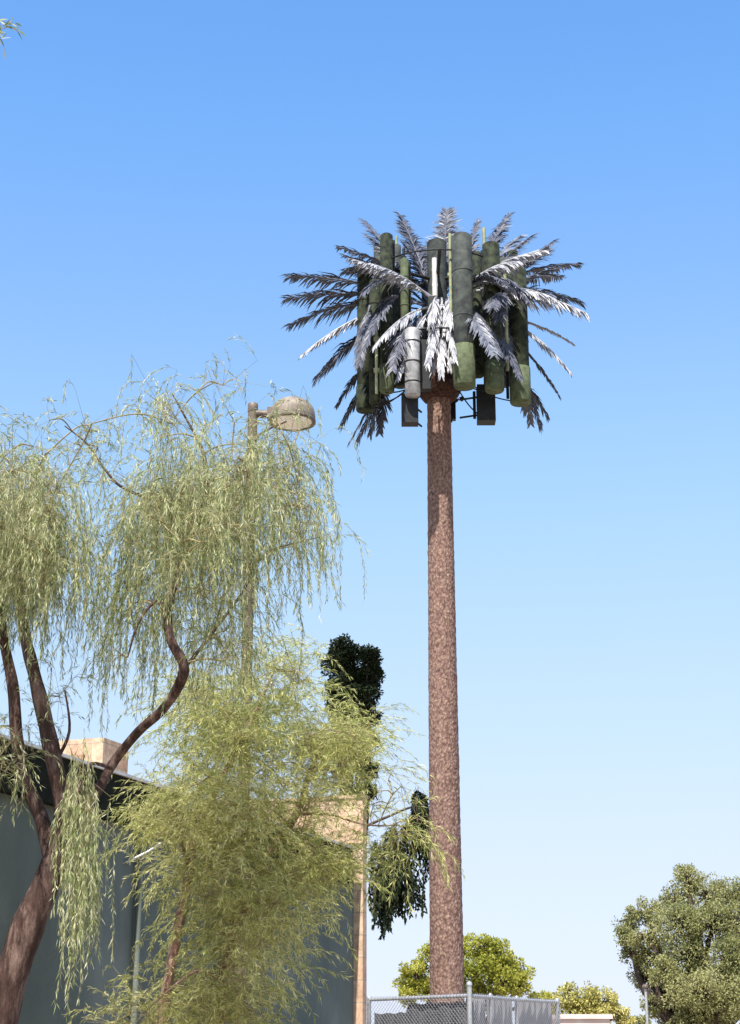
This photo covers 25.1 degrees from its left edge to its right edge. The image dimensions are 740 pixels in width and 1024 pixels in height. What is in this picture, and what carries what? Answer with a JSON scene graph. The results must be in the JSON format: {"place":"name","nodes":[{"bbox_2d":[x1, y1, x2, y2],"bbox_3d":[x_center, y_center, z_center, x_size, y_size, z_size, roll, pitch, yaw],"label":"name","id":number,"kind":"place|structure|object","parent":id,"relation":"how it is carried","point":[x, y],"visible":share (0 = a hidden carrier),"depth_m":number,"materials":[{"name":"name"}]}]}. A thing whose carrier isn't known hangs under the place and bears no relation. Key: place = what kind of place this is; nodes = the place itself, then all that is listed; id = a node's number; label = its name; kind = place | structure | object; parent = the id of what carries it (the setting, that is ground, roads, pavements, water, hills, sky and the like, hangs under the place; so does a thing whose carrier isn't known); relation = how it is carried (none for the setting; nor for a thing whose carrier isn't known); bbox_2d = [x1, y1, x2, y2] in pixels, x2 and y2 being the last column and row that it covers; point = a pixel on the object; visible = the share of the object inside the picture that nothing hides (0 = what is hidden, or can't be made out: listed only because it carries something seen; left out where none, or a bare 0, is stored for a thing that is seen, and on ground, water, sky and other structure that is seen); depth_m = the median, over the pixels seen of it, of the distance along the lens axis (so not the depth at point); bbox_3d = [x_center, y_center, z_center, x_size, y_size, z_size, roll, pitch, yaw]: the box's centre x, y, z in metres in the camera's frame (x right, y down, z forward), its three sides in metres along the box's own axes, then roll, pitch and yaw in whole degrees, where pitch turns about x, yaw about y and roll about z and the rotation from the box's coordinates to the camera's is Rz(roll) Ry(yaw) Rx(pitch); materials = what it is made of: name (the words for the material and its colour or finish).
{"place":"outdoors","nodes":[
{"label":"outdoors","id":0,"kind":"place"},
{"bbox_2d":[0,734,367,1023],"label":"flat roofed building","id":1,"kind":"structure","parent":0,"point":[344,1001],"depth_m":17.21,"materials":[{"name":"blue paint"}]},
{"bbox_2d":[0,0,739,1023],"label":"sky","id":2,"kind":"structure","parent":0,"point":[163,163],"materials":[{"name":"blue"}]},
{"bbox_2d":[278,207,590,1003],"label":"cell tower","id":3,"kind":"structure","parent":0,"point":[440,354],"depth_m":26.32,"materials":[{"name":"brown metal"}]},
{"bbox_2d":[552,1014,612,1023],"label":"pale low building","id":4,"kind":"structure","parent":0,"point":[585,1018],"depth_m":38.25,"materials":[{"name":"beige paint"}]},
{"label":"ground","id":5,"kind":"structure","parent":0,"visible":0},
{"bbox_2d":[0,16,369,1023],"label":"weeping tree","id":6,"kind":"object","parent":5,"relation":"on","point":[198,516],"visible":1,"depth_m":11.05,"materials":[{"name":"green plant"}]},
{"bbox_2d":[62,622,464,1023],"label":"feathery tree","id":7,"kind":"object","parent":5,"relation":"on","point":[244,921],"visible":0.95,"depth_m":13.75,"materials":[{"name":"green plant"}]},
{"bbox_2d":[232,396,315,1022],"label":"street lamp","id":8,"kind":"object","parent":5,"relation":"on","point":[303,415],"visible":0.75,"depth_m":19.47,"materials":[{"name":"brown metal"}]},
{"bbox_2d":[320,633,428,939],"bbox_3d":[0.217,6.384,27.962,2.264,8.914,1.303,0,-18,0],"label":"evergreen tree","id":9,"kind":"object","parent":5,"relation":"on","point":[366,674],"visible":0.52,"depth_m":28.37,"materials":[{"name":"green plant"}]},
{"bbox_2d":[366,981,560,1023],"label":"chain link fence","id":10,"kind":"object","parent":5,"relation":"on","point":[472,1008],"visible":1,"depth_m":19.45,"materials":[{"name":"metal"}]},
{"bbox_2d":[391,932,552,1023],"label":"round crowned tree","id":11,"kind":"object","parent":5,"relation":"on","point":[506,975],"visible":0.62,"depth_m":49.88,"materials":[{"name":"green plant"}]},
{"bbox_2d":[543,980,637,1023],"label":"yellowish tree","id":12,"kind":"object","parent":5,"relation":"on","point":[572,1003],"visible":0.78,"depth_m":57.34,"materials":[{"name":"green plant"}]},
{"bbox_2d":[633,1014,651,1023],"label":"distant tree","id":13,"kind":"object","parent":5,"relation":"on","point":[642,1019],"visible":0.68,"depth_m":85.89,"materials":[{"name":"green plant"}]},
{"bbox_2d":[642,984,648,1023],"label":"light pole","id":14,"kind":"object","parent":5,"relation":"on","point":[645,987],"visible":1,"depth_m":39.33,"materials":[{"name":"metal"}]},
{"bbox_2d":[610,863,739,1023],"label":"olive green tree","id":15,"kind":"object","parent":5,"relation":"on","point":[699,991],"visible":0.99,"depth_m":39.67,"materials":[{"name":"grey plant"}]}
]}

